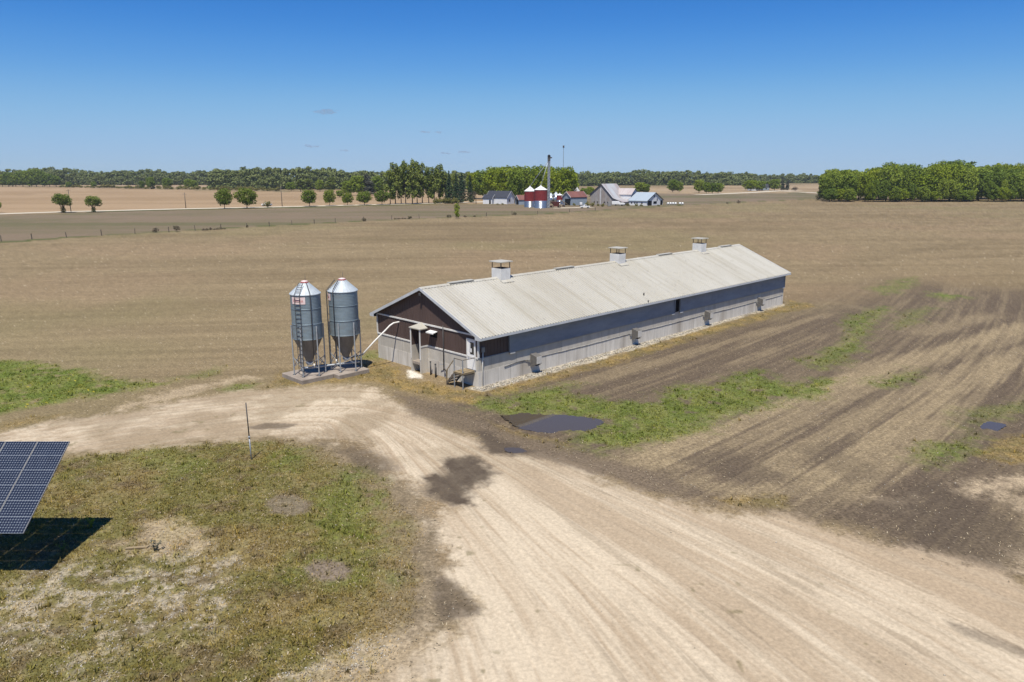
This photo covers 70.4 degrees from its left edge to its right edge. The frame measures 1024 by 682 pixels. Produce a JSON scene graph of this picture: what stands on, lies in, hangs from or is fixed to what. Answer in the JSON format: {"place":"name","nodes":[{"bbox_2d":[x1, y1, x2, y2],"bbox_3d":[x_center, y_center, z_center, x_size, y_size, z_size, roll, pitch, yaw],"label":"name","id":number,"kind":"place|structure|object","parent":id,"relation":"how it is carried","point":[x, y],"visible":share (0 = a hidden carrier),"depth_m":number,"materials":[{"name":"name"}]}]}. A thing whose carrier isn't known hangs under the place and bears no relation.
{"place":"outdoors","nodes":[
{"label":"outdoors","id":0,"kind":"place"},
{"bbox_2d":[0,200,514,213],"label":"road","id":1,"kind":"structure","parent":0,"point":[225,207],"depth_m":300.82,"materials":[{"name":"grey asphalt"}]},
{"bbox_2d":[0,181,1023,681],"bbox_3d":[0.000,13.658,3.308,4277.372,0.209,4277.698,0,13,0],"label":"ground","id":2,"kind":"structure","parent":0,"point":[648,583],"depth_m":38.61,"materials":[{"name":"brown soil"}]},
{"bbox_2d":[14,171,24,184],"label":"hedgerow tree","id":3,"kind":"object","parent":2,"relation":"on","point":[17,175],"visible":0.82,"depth_m":813.62,"materials":[{"name":"green plant"}]},
{"bbox_2d":[28,169,40,186],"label":"hedgerow tree","id":4,"kind":"object","parent":2,"relation":"on","point":[33,173],"visible":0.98,"depth_m":813.17,"materials":[{"name":"green plant"}]},
{"bbox_2d":[0,441,69,533],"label":"solar panel array","id":5,"kind":"object","parent":2,"relation":"on","point":[28,469],"visible":1,"depth_m":26.62,"materials":[{"name":"glass"}]},
{"bbox_2d":[49,175,60,186],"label":"hedgerow tree","id":6,"kind":"object","parent":2,"relation":"on","point":[55,179],"visible":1,"depth_m":815.38,"materials":[{"name":"green plant"}]},
{"bbox_2d":[51,193,71,212],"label":"roadside tree","id":7,"kind":"object","parent":2,"relation":"on","point":[60,200],"visible":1,"depth_m":267.73,"materials":[{"name":"green plant"}]},
{"bbox_2d":[145,177,155,186],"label":"hedgerow tree","id":8,"kind":"object","parent":2,"relation":"on","point":[150,182],"visible":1,"depth_m":691.08,"materials":[{"name":"green plant"}]},
{"bbox_2d":[99,204,425,211],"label":"grass verge","id":9,"kind":"object","parent":2,"relation":"on","point":[251,208],"depth_m":301.04,"materials":[{"name":"green plant"}]},
{"bbox_2d":[84,195,102,211],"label":"roadside tree","id":10,"kind":"object","parent":9,"relation":"on","point":[91,201],"visible":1,"depth_m":270.15,"materials":[{"name":"green plant"}]},
{"bbox_2d":[214,188,232,208],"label":"roadside tree","id":11,"kind":"object","parent":9,"relation":"on","point":[225,197],"visible":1,"depth_m":296.71,"materials":[{"name":"green plant"}]},
{"bbox_2d":[233,188,257,207],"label":"roadside tree","id":12,"kind":"object","parent":9,"relation":"on","point":[250,198],"visible":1,"depth_m":300.90,"materials":[{"name":"green plant"}]},
{"bbox_2d":[282,368,333,384],"bbox_3d":[-14.409,2.545,51.293,2.480,0.550,2.800,-13,18,-44],"label":"concrete pad","id":13,"kind":"object","parent":2,"relation":"on","point":[311,375],"visible":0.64,"depth_m":50.70,"materials":[{"name":"grey concrete"}]},
{"bbox_2d":[289,280,327,377],"bbox_3d":[-14.232,-1.124,50.471,2.210,7.010,2.308,0,13,0],"label":"feed bin","id":14,"kind":"object","parent":13,"relation":"on","point":[307,330],"visible":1,"depth_m":49.67,"materials":[{"name":"metal"}]},
{"bbox_2d":[301,178,314,189],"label":"copse tree","id":15,"kind":"object","parent":2,"relation":"on","point":[309,187],"visible":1,"depth_m":590.75,"materials":[{"name":"green plant"}]},
{"bbox_2d":[300,189,316,205],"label":"roadside tree","id":16,"kind":"object","parent":2,"relation":"on","point":[308,196],"visible":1,"depth_m":319.13,"materials":[{"name":"green plant"}]},
{"bbox_2d":[323,190,335,205],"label":"roadside tree","id":17,"kind":"object","parent":2,"relation":"on","point":[328,195],"visible":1,"depth_m":326.24,"materials":[{"name":"green plant"}]},
{"bbox_2d":[324,177,335,191],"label":"copse tree","id":18,"kind":"object","parent":2,"relation":"on","point":[332,180],"visible":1,"depth_m":569.16,"materials":[{"name":"green plant"}]},
{"bbox_2d":[320,364,368,378],"bbox_3d":[-12.182,2.241,52.630,2.530,0.542,2.810,-13,18,-44],"label":"concrete pad","id":19,"kind":"object","parent":2,"relation":"on","point":[347,370],"visible":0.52,"depth_m":52.03,"materials":[{"name":"grey concrete"}]},
{"bbox_2d":[326,272,361,372],"bbox_3d":[-11.972,-1.411,51.754,2.243,7.010,2.308,0,13,0],"label":"feed bin","id":20,"kind":"object","parent":19,"relation":"on","point":[344,331],"visible":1,"depth_m":50.96,"materials":[{"name":"metal"}]},
{"bbox_2d":[304,361,359,368],"bbox_3d":[-12.899,1.707,51.898,4.086,0.171,0.290,-7,14,-26],"label":"auger tube","id":21,"kind":"object","parent":20,"relation":"attached to","point":[327,365],"visible":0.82,"depth_m":51.88,"materials":[{"name":"metal"}]},
{"bbox_2d":[349,321,398,357],"bbox_3d":[-9.954,-0.125,53.468,4.710,2.294,0.158,-9,16,-34],"label":"feed line","id":22,"kind":"object","parent":20,"relation":"attached to","point":[370,345],"visible":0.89,"depth_m":53.40,"materials":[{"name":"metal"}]},
{"bbox_2d":[340,181,354,192],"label":"copse tree","id":23,"kind":"object","parent":2,"relation":"on","point":[345,188],"visible":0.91,"depth_m":483.37,"materials":[{"name":"green plant"}]},
{"bbox_2d":[341,192,353,204],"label":"roadside tree","id":24,"kind":"object","parent":2,"relation":"on","point":[346,198],"visible":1,"depth_m":331.59,"materials":[{"name":"green plant"}]},
{"bbox_2d":[349,175,365,192],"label":"copse tree","id":25,"kind":"object","parent":2,"relation":"on","point":[355,181],"visible":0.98,"depth_m":482.73,"materials":[{"name":"green plant"}]},
{"bbox_2d":[356,191,372,204],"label":"roadside tree","id":26,"kind":"object","parent":2,"relation":"on","point":[365,199],"visible":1,"depth_m":332.76,"materials":[{"name":"green plant"}]},
{"bbox_2d":[361,173,375,193],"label":"copse tree","id":27,"kind":"object","parent":2,"relation":"on","point":[368,182],"visible":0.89,"depth_m":483.75,"materials":[{"name":"green plant"}]},
{"bbox_2d":[372,176,383,190],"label":"copse tree","id":28,"kind":"object","parent":2,"relation":"on","point":[378,181],"visible":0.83,"depth_m":498.15,"materials":[{"name":"green plant"}]},
{"bbox_2d":[374,190,389,201],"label":"roadside tree","id":29,"kind":"object","parent":2,"relation":"on","point":[379,194],"visible":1,"depth_m":338.27,"materials":[{"name":"green plant"}]},
{"bbox_2d":[382,170,395,203],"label":"poplar","id":30,"kind":"object","parent":2,"relation":"on","point":[388,173],"visible":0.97,"depth_m":341.44,"materials":[{"name":"green plant"}]},
{"bbox_2d":[389,162,401,203],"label":"poplar","id":31,"kind":"object","parent":2,"relation":"on","point":[394,171],"visible":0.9,"depth_m":342.53,"materials":[{"name":"green plant"}]},
{"bbox_2d":[398,160,411,203],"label":"poplar","id":32,"kind":"object","parent":2,"relation":"on","point":[403,168],"visible":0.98,"depth_m":343.77,"materials":[{"name":"green plant"}]},
{"bbox_2d":[0,166,822,189],"bbox_3d":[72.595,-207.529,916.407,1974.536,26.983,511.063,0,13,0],"label":"woods","id":33,"kind":"object","parent":2,"relation":"on","point":[259,177],"visible":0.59,"depth_m":907.28,"materials":[{"name":"green plant"}]},
{"bbox_2d":[405,158,419,203],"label":"poplar","id":34,"kind":"object","parent":2,"relation":"on","point":[412,178],"visible":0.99,"depth_m":344.00,"materials":[{"name":"green plant"}]},
{"bbox_2d":[417,161,428,202],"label":"poplar","id":35,"kind":"object","parent":2,"relation":"on","point":[424,180],"visible":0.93,"depth_m":350.21,"materials":[{"name":"green plant"}]},
{"bbox_2d":[422,167,434,202],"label":"poplar","id":36,"kind":"object","parent":2,"relation":"on","point":[427,192],"visible":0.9,"depth_m":352.26,"materials":[{"name":"green plant"}]},
{"bbox_2d":[427,167,439,199],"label":"poplar","id":37,"kind":"object","parent":2,"relation":"on","point":[435,180],"visible":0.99,"depth_m":352.83,"materials":[{"name":"green plant"}]},
{"bbox_2d":[435,164,444,197],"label":"poplar","id":38,"kind":"object","parent":2,"relation":"on","point":[440,182],"visible":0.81,"depth_m":355.30,"materials":[{"name":"green plant"}]},
{"bbox_2d":[444,170,453,202],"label":"spruce","id":39,"kind":"object","parent":2,"relation":"on","point":[450,194],"visible":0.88,"depth_m":352.32,"materials":[{"name":"green plant"}]},
{"bbox_2d":[452,174,461,200],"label":"spruce","id":40,"kind":"object","parent":2,"relation":"on","point":[455,188],"visible":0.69,"depth_m":362.63,"materials":[{"name":"green plant"}]},
{"bbox_2d":[446,358,474,389],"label":"steps","id":41,"kind":"structure","parent":2,"relation":"on","point":[462,372],"depth_m":48.72,"materials":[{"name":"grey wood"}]},
{"bbox_2d":[456,172,467,202],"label":"spruce","id":42,"kind":"object","parent":2,"relation":"on","point":[461,191],"visible":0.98,"depth_m":354.57,"materials":[{"name":"green plant"}]},
{"bbox_2d":[466,175,474,201],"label":"spruce","id":43,"kind":"object","parent":2,"relation":"on","point":[469,189],"visible":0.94,"depth_m":364.49,"materials":[{"name":"green plant"}]},
{"bbox_2d":[466,172,477,198],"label":"maple","id":44,"kind":"object","parent":2,"relation":"on","point":[473,175],"visible":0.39,"depth_m":417.40,"materials":[{"name":"green plant"}]},
{"bbox_2d":[474,169,488,195],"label":"maple","id":45,"kind":"object","parent":2,"relation":"on","point":[477,188],"visible":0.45,"depth_m":407.85,"materials":[{"name":"green plant"}]},
{"bbox_2d":[482,194,494,203],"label":"lean shed","id":46,"kind":"structure","parent":2,"relation":"on","point":[487,198],"depth_m":348.32,"materials":[{"name":"white"}]},
{"bbox_2d":[480,166,505,192],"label":"maple","id":47,"kind":"object","parent":2,"relation":"on","point":[488,179],"visible":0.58,"depth_m":388.15,"materials":[{"name":"green plant"}]},
{"bbox_2d":[487,191,514,203],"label":"workshop","id":48,"kind":"structure","parent":2,"relation":"on","point":[503,197],"depth_m":348.26,"materials":[{"name":"white paint"}]},
{"bbox_2d":[492,165,522,190],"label":"maple","id":49,"kind":"object","parent":2,"relation":"on","point":[502,173],"visible":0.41,"depth_m":373.72,"materials":[{"name":"green plant"}]},
{"bbox_2d":[0,304,1022,681],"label":"stones","id":50,"kind":"object","parent":2,"relation":"on","point":[542,372],"visible":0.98,"depth_m":25.39,"materials":[{"name":"grey stone"}]},
{"bbox_2d":[0,298,1023,681],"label":"straw","id":51,"kind":"object","parent":2,"relation":"on","point":[410,528],"visible":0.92,"depth_m":29.05,"materials":[{"name":"plant"}]},
{"bbox_2d":[504,447,526,452],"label":"puddle","id":52,"kind":"object","parent":2,"relation":"on","point":[514,450],"visible":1,"depth_m":37.83,"materials":[{"name":"grey liquid"}]},
{"bbox_2d":[506,169,525,198],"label":"maple","id":53,"kind":"object","parent":2,"relation":"on","point":[517,186],"visible":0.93,"depth_m":359.62,"materials":[{"name":"green plant"}]},
{"bbox_2d":[514,195,523,204],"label":"garage","id":54,"kind":"structure","parent":2,"relation":"on","point":[519,199],"depth_m":339.59,"materials":[{"name":"blue metal"}]},
{"bbox_2d":[514,165,531,194],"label":"maple","id":55,"kind":"object","parent":2,"relation":"on","point":[526,176],"visible":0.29,"depth_m":388.36,"materials":[{"name":"green plant"}]},
{"bbox_2d":[524,186,533,206],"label":"grain silo","id":56,"kind":"object","parent":2,"relation":"on","point":[529,196],"visible":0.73,"depth_m":312.00,"materials":[{"name":"metal"}]},
{"bbox_2d":[534,185,546,207],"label":"grain silo","id":57,"kind":"object","parent":2,"relation":"on","point":[540,196],"visible":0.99,"depth_m":303.83,"materials":[{"name":"metal"}]},
{"bbox_2d":[528,164,554,188],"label":"maple","id":58,"kind":"object","parent":2,"relation":"on","point":[537,180],"visible":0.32,"depth_m":378.30,"materials":[{"name":"green plant"}]},
{"bbox_2d":[540,171,562,194],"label":"maple","id":59,"kind":"object","parent":2,"relation":"on","point":[554,184],"visible":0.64,"depth_m":361.52,"materials":[{"name":"green plant"}]},
{"bbox_2d":[500,413,603,432],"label":"puddle","id":60,"kind":"object","parent":2,"relation":"on","point":[551,423],"visible":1,"depth_m":42.09,"materials":[{"name":"grey liquid"}]},
{"bbox_2d":[557,166,578,194],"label":"maple","id":61,"kind":"object","parent":2,"relation":"on","point":[566,172],"visible":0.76,"depth_m":373.46,"materials":[{"name":"green plant"}]},
{"bbox_2d":[562,191,587,204],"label":"machine shed","id":62,"kind":"structure","parent":2,"relation":"on","point":[572,197],"depth_m":334.16,"materials":[{"name":"blue metal"}]},
{"bbox_2d":[370,237,790,386],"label":"livestock barn","id":63,"kind":"structure","parent":2,"relation":"on","point":[501,324],"depth_m":56.46,"materials":[{"name":"metal"}]},
{"bbox_2d":[466,338,475,369],"bbox_3d":[-2.739,0.881,48.868,0.070,2.100,0.900,-13,18,-44],"label":"door","id":64,"kind":"structure","parent":63,"relation":"in","point":[470,343],"depth_m":48.86,"materials":[{"name":"white metal"}]},
{"bbox_2d":[590,183,628,204],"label":"bank barn","id":65,"kind":"structure","parent":2,"relation":"on","point":[600,194],"depth_m":336.55,"materials":[{"name":"metal"}]},
{"bbox_2d":[619,188,637,199],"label":"cattle shed","id":66,"kind":"structure","parent":2,"relation":"on","point":[627,193],"depth_m":338.24,"materials":[{"name":"metal"}]},
{"bbox_2d":[634,182,647,191],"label":"tree","id":67,"kind":"object","parent":2,"relation":"on","point":[639,187],"visible":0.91,"depth_m":531.47,"materials":[{"name":"green plant"}]},
{"bbox_2d":[628,192,663,205],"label":"dairy barn","id":68,"kind":"structure","parent":2,"relation":"on","point":[647,198],"depth_m":332.45,"materials":[{"name":"metal"}]},
{"bbox_2d":[666,179,678,191],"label":"tree","id":69,"kind":"object","parent":2,"relation":"on","point":[673,182],"visible":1,"depth_m":568.80,"materials":[{"name":"green plant"}]},
{"bbox_2d":[693,179,704,190],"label":"tree","id":70,"kind":"object","parent":2,"relation":"on","point":[698,184],"visible":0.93,"depth_m":549.38,"materials":[{"name":"green plant"}]},
{"bbox_2d":[692,190,795,194],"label":"farm lane","id":71,"kind":"structure","parent":2,"relation":"on","point":[744,192],"depth_m":560.44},
{"bbox_2d":[742,180,758,188],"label":"tree","id":72,"kind":"object","parent":2,"relation":"on","point":[751,184],"visible":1,"depth_m":611.35,"materials":[{"name":"green plant"}]},
{"bbox_2d":[769,179,781,189],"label":"tree","id":73,"kind":"object","parent":2,"relation":"on","point":[775,184],"visible":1,"depth_m":629.18,"materials":[{"name":"green plant"}]},
{"bbox_2d":[816,177,826,197],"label":"woodlot tree","id":74,"kind":"object","parent":2,"relation":"on","point":[821,187],"visible":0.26,"depth_m":394.75,"materials":[{"name":"green plant"}]},
{"bbox_2d":[823,188,838,201],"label":"woodlot tree","id":75,"kind":"object","parent":2,"relation":"on","point":[831,194],"visible":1,"depth_m":370.90,"materials":[{"name":"green plant"}]},
{"bbox_2d":[823,172,841,200],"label":"woodlot tree","id":76,"kind":"object","parent":2,"relation":"on","point":[830,182],"visible":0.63,"depth_m":378.55,"materials":[{"name":"green plant"}]},
{"bbox_2d":[838,174,859,200],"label":"woodlot tree","id":77,"kind":"object","parent":2,"relation":"on","point":[849,180],"visible":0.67,"depth_m":375.41,"materials":[{"name":"green plant"}]},
{"bbox_2d":[854,173,875,200],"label":"woodlot tree","id":78,"kind":"object","parent":2,"relation":"on","point":[866,179],"visible":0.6,"depth_m":379.69,"materials":[{"name":"green plant"}]},
{"bbox_2d":[864,182,876,198],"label":"woodlot tree","id":79,"kind":"object","parent":2,"relation":"on","point":[868,191],"visible":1,"depth_m":372.12,"materials":[{"name":"green plant"}]},
{"bbox_2d":[862,167,882,179],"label":"woodlot tree","id":80,"kind":"object","parent":2,"relation":"on","point":[872,171],"visible":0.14,"depth_m":392.91,"materials":[{"name":"green plant"}]},
{"bbox_2d":[870,178,879,201],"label":"woodlot tree","id":81,"kind":"object","parent":2,"relation":"on","point":[875,182],"visible":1,"depth_m":370.90,"materials":[{"name":"green plant"}]},
{"bbox_2d":[877,179,891,199],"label":"woodlot tree","id":82,"kind":"object","parent":2,"relation":"on","point":[884,191],"visible":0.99,"depth_m":370.83,"materials":[{"name":"green plant"}]},
{"bbox_2d":[877,166,902,201],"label":"woodlot tree","id":83,"kind":"object","parent":2,"relation":"on","point":[888,173],"visible":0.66,"depth_m":372.23,"materials":[{"name":"green plant"}]},
{"bbox_2d":[888,187,903,201],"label":"woodlot tree","id":84,"kind":"object","parent":2,"relation":"on","point":[896,195],"visible":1,"depth_m":370.20,"materials":[{"name":"green plant"}]},
{"bbox_2d":[896,167,913,200],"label":"woodlot tree","id":85,"kind":"object","parent":2,"relation":"on","point":[904,186],"visible":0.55,"depth_m":375.68,"materials":[{"name":"green plant"}]},
{"bbox_2d":[908,183,916,199],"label":"woodlot tree","id":86,"kind":"object","parent":2,"relation":"on","point":[912,189],"visible":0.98,"depth_m":374.93,"materials":[{"name":"green plant"}]},
{"bbox_2d":[908,163,926,185],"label":"woodlot tree","id":87,"kind":"object","parent":2,"relation":"on","point":[918,170],"visible":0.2,"depth_m":391.55,"materials":[{"name":"green plant"}]},
{"bbox_2d":[915,186,930,201],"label":"woodlot tree","id":88,"kind":"object","parent":2,"relation":"on","point":[923,192],"visible":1,"depth_m":370.95,"materials":[{"name":"green plant"}]},
{"bbox_2d":[912,173,941,200],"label":"woodlot tree","id":89,"kind":"object","parent":2,"relation":"on","point":[922,180],"visible":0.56,"depth_m":375.49,"materials":[{"name":"green plant"}]},
{"bbox_2d":[924,164,952,200],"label":"woodlot tree","id":90,"kind":"object","parent":2,"relation":"on","point":[942,173],"visible":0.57,"depth_m":374.85,"materials":[{"name":"green plant"}]},
{"bbox_2d":[937,178,949,199],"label":"woodlot tree","id":91,"kind":"object","parent":2,"relation":"on","point":[943,186],"visible":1,"depth_m":371.24,"materials":[{"name":"green plant"}]},
{"bbox_2d":[944,179,960,201],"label":"woodlot tree","id":92,"kind":"object","parent":2,"relation":"on","point":[955,185],"visible":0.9,"depth_m":371.45,"materials":[{"name":"green plant"}]},
{"bbox_2d":[943,162,968,191],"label":"woodlot tree","id":93,"kind":"object","parent":2,"relation":"on","point":[957,170],"visible":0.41,"depth_m":375.81,"materials":[{"name":"green plant"}]},
{"bbox_2d":[953,190,968,201],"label":"woodlot tree","id":94,"kind":"object","parent":2,"relation":"on","point":[962,195],"visible":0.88,"depth_m":372.39,"materials":[{"name":"green plant"}]},
{"bbox_2d":[957,168,979,200],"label":"woodlot tree","id":95,"kind":"object","parent":2,"relation":"on","point":[972,175],"visible":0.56,"depth_m":375.19,"materials":[{"name":"green plant"}]},
{"bbox_2d":[971,173,995,200],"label":"woodlot tree","id":96,"kind":"object","parent":2,"relation":"on","point":[982,184],"visible":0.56,"depth_m":377.74,"materials":[{"name":"green plant"}]},
{"bbox_2d":[982,181,997,201],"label":"woodlot tree","id":97,"kind":"object","parent":2,"relation":"on","point":[989,185],"visible":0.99,"depth_m":373.53,"materials":[{"name":"green plant"}]},
{"bbox_2d":[980,421,1005,430],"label":"puddle","id":98,"kind":"object","parent":2,"relation":"on","point":[995,426],"visible":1,"depth_m":41.59,"materials":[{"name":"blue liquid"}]},
{"bbox_2d":[986,186,1002,201],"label":"woodlot tree","id":99,"kind":"object","parent":2,"relation":"on","point":[994,196],"visible":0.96,"depth_m":372.96,"materials":[{"name":"green plant"}]},
{"bbox_2d":[989,171,1005,200],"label":"woodlot tree","id":100,"kind":"object","parent":2,"relation":"on","point":[998,177],"visible":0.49,"depth_m":375.87,"materials":[{"name":"green plant"}]},
{"bbox_2d":[997,187,1010,201],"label":"woodlot tree","id":101,"kind":"object","parent":2,"relation":"on","point":[1007,192],"visible":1,"depth_m":371.07,"materials":[{"name":"green plant"}]},
{"bbox_2d":[1001,173,1023,200],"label":"woodlot tree","id":102,"kind":"object","parent":2,"relation":"on","point":[1011,181],"visible":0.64,"depth_m":375.25,"materials":[{"name":"green plant"}]},
{"bbox_2d":[0,304,1023,681],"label":"grass","id":103,"kind":"structure","parent":0,"point":[302,638],"depth_m":28.32,"materials":[{"name":"green plant"}]},
{"bbox_2d":[0,0,1023,178],"label":"sky","id":104,"kind":"structure","parent":0,"point":[759,87],"materials":[{"name":"blue"}]},
{"bbox_2d":[557,207,593,207],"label":"farmyard","id":105,"kind":"structure","parent":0,"point":[575,207],"depth_m":309.79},
{"bbox_2d":[530,155,551,207],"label":"grain elevator","id":106,"kind":"object","parent":105,"relation":"on","point":[548,181],"visible":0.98,"depth_m":304.64,"materials":[{"name":"metal"}]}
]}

